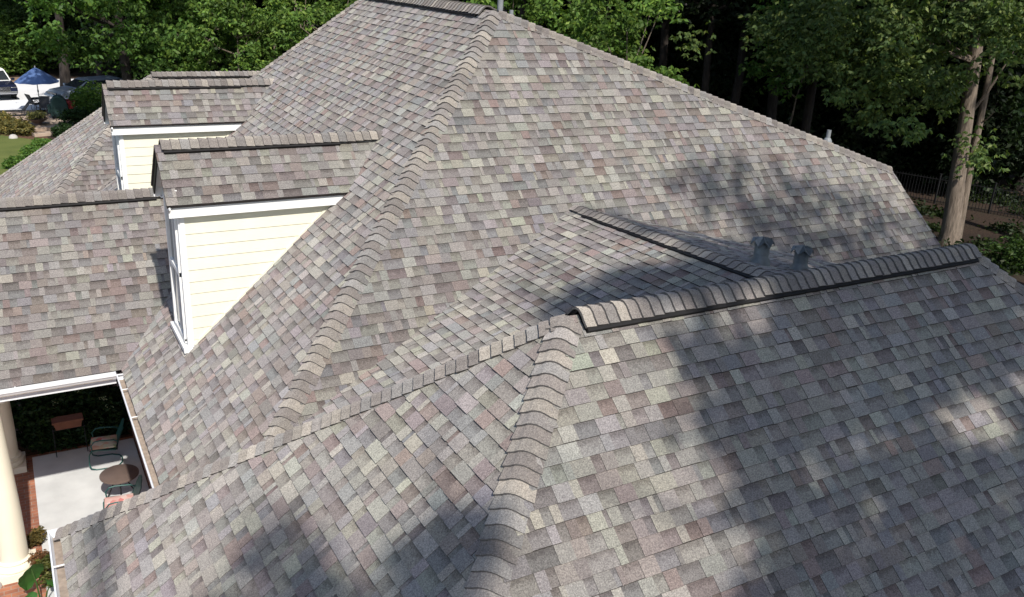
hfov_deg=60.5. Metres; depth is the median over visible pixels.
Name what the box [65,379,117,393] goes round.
shrub
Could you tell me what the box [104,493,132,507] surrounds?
cushion
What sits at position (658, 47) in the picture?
understory tree
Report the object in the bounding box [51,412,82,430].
planter
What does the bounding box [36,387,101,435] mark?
shrub
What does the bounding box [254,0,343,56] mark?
understory tree
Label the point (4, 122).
shrub
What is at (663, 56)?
broadleaf tree
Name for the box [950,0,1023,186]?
understory tree
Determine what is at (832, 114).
understory tree
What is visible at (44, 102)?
sling chair
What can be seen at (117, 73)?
understory tree
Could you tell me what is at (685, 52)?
broadleaf tree
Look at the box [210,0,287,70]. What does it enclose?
understory tree
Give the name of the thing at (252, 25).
understory tree
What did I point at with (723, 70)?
understory tree
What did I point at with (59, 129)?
shrub
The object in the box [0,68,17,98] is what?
parked car
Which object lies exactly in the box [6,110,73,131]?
patio pavers
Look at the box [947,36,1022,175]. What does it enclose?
understory tree
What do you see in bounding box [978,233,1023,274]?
shrub
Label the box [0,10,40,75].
shrub
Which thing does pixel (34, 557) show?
shrub
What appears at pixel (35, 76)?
patio umbrella
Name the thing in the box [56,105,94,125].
shrub
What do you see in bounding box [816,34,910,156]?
understory tree
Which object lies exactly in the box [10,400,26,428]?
shrub
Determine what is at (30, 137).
mulch bed
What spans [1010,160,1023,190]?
broadleaf tree
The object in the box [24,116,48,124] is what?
fire bowl
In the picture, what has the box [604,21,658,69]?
understory tree
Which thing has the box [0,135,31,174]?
lawn
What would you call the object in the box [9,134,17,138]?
boulder
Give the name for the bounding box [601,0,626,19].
broadleaf tree
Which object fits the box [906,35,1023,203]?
understory tree
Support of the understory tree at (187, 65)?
on the ground at (982, 218)
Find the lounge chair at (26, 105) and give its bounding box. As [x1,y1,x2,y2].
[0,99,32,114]
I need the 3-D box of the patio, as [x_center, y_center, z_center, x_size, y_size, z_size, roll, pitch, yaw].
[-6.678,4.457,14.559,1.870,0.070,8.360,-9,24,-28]
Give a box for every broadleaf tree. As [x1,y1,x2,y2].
[0,0,26,15]
[0,0,91,72]
[8,0,221,80]
[50,14,57,63]
[55,1,70,85]
[73,0,261,69]
[94,17,104,75]
[505,0,531,19]
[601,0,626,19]
[637,0,799,93]
[659,0,709,66]
[679,0,691,77]
[730,0,765,105]
[753,0,922,119]
[800,71,817,133]
[860,0,1017,16]
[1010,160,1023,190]
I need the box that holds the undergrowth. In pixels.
[910,178,1023,275]
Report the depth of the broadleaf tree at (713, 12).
39.17 m
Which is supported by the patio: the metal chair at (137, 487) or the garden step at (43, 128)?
the metal chair at (137, 487)
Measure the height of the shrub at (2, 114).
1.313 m
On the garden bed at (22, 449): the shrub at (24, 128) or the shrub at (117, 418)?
the shrub at (117, 418)
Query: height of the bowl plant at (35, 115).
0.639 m
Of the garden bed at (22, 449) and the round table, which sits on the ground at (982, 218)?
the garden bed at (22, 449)
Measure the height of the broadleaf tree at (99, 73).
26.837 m
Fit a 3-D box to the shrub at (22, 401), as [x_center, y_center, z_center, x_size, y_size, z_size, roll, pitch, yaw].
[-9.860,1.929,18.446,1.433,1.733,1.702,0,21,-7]
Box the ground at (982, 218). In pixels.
[8,0,1023,455]
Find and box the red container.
[66,99,74,108]
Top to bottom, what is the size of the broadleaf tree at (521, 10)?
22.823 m
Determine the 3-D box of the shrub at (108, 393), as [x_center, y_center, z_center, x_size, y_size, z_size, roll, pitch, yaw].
[-8.571,2.338,18.545,1.463,1.192,1.307,3,21,-1]
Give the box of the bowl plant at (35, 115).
[26,110,46,119]
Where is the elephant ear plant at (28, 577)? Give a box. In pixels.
[18,564,53,596]
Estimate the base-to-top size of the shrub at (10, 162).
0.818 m
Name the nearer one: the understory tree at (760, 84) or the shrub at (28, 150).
the shrub at (28, 150)
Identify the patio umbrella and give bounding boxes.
[14,65,58,111]
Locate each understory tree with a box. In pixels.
[78,0,209,79]
[133,0,269,71]
[139,1,278,70]
[176,0,289,70]
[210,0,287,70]
[220,0,319,66]
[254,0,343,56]
[263,0,356,54]
[270,0,349,53]
[466,0,585,30]
[503,0,601,35]
[537,0,655,60]
[555,0,698,87]
[598,1,703,67]
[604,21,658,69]
[618,0,767,107]
[656,0,742,65]
[668,3,778,113]
[716,1,897,141]
[732,12,802,113]
[738,0,863,125]
[757,23,934,159]
[800,6,859,128]
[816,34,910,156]
[846,36,997,186]
[864,34,1023,185]
[873,18,993,186]
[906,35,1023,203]
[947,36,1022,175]
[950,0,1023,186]
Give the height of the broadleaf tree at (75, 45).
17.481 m
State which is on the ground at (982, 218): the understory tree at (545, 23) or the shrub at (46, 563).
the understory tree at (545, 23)
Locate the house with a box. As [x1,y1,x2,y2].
[0,0,1023,596]
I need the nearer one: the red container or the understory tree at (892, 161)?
the understory tree at (892, 161)
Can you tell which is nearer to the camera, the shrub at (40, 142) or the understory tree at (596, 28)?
the understory tree at (596, 28)
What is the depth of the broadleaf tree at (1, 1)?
68.06 m
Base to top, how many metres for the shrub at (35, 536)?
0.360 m
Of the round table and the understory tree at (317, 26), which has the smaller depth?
the round table
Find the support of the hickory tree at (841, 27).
on the ground at (982, 218)
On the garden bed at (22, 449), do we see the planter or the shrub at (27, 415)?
the shrub at (27, 415)
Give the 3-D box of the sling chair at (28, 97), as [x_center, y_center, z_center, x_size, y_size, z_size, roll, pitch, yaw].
[-28.641,-11.759,52.704,0.592,1.059,0.859,17,25,32]
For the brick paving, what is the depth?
16.05 m
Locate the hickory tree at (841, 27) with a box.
[669,0,1023,245]
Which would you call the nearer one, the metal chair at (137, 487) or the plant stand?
the metal chair at (137, 487)
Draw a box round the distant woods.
[16,0,1022,53]
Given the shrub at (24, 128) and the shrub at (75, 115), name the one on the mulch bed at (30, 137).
the shrub at (24, 128)
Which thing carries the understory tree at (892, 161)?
on the ground at (982, 218)
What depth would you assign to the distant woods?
80.79 m
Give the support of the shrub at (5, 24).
on the ground at (982, 218)
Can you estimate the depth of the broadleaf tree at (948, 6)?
45.38 m
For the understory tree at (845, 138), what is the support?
on the ground at (982, 218)
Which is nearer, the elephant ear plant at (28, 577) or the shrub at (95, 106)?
the elephant ear plant at (28, 577)
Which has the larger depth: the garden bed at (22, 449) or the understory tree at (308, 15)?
the understory tree at (308, 15)
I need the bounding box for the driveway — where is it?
[0,79,93,109]
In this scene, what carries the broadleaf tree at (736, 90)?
on the ground at (982, 218)
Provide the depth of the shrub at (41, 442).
17.61 m
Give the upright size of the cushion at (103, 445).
0.063 m
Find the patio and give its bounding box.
[32,438,148,596]
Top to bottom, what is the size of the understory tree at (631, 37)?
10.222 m
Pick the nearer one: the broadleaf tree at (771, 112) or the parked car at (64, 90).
the broadleaf tree at (771, 112)
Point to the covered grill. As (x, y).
(57, 103)
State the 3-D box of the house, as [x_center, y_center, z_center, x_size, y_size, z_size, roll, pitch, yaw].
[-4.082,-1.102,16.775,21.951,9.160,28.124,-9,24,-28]
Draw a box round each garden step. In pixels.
[32,131,54,136]
[34,125,57,131]
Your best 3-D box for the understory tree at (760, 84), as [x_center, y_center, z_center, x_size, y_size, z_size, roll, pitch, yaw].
[14.539,-12.419,50.852,7.746,8.391,6.579,-16,28,-41]
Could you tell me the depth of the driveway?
57.59 m
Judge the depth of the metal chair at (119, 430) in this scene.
17.20 m
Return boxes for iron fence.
[888,165,1023,218]
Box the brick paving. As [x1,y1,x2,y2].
[0,436,149,596]
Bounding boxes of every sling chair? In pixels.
[24,94,38,110]
[36,96,50,115]
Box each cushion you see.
[90,434,116,449]
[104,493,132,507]
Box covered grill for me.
[47,95,67,118]
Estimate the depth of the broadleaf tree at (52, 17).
72.41 m
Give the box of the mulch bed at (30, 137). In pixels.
[0,132,48,139]
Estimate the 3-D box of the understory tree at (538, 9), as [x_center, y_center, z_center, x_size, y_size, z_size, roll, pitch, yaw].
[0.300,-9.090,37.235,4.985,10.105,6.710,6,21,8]
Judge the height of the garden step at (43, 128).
0.180 m
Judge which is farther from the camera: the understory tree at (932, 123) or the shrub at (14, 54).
the shrub at (14, 54)
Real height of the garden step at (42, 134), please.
0.180 m
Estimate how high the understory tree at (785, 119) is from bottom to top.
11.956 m
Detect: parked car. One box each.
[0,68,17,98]
[44,75,121,98]
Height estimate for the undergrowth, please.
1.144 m
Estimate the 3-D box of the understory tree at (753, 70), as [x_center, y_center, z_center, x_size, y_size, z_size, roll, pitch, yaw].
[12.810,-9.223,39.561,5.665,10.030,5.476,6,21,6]
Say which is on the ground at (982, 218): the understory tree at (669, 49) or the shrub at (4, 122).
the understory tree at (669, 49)
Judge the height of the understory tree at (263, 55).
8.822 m
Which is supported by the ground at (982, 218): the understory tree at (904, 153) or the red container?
the understory tree at (904, 153)
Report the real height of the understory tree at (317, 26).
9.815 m
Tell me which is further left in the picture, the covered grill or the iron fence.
the covered grill
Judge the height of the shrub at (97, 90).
2.225 m
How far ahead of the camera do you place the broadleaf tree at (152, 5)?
48.84 m
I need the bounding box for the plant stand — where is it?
[51,421,87,457]
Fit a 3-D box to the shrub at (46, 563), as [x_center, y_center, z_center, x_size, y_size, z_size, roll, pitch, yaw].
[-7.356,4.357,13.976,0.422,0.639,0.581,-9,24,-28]
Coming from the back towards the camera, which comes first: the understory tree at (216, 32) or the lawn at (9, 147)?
the understory tree at (216, 32)
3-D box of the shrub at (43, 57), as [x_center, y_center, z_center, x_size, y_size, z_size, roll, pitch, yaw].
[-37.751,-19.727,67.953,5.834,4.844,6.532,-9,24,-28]
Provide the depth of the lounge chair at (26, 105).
51.15 m
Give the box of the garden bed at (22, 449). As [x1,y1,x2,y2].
[15,384,132,455]
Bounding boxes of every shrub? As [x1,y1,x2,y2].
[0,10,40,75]
[0,12,56,74]
[0,110,14,123]
[0,113,30,134]
[0,154,26,168]
[4,16,58,72]
[4,119,35,135]
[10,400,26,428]
[11,395,63,453]
[11,399,26,434]
[18,143,41,156]
[23,414,69,453]
[26,525,47,548]
[28,549,49,574]
[30,137,51,147]
[35,553,52,587]
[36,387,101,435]
[50,122,72,136]
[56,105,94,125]
[65,89,101,112]
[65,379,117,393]
[68,385,129,434]
[69,80,101,108]
[89,397,130,435]
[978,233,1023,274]
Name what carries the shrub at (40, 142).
on the ground at (982, 218)
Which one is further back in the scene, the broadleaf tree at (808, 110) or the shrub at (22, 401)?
the broadleaf tree at (808, 110)
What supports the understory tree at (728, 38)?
on the ground at (982, 218)
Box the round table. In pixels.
[99,464,138,496]
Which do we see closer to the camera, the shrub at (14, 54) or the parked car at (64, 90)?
the parked car at (64, 90)
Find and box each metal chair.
[88,418,123,469]
[103,475,141,508]
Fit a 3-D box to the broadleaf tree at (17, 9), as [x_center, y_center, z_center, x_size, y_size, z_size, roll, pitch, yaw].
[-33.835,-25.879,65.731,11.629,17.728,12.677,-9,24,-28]
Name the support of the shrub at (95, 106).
on the ground at (982, 218)
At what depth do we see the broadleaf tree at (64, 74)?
59.68 m

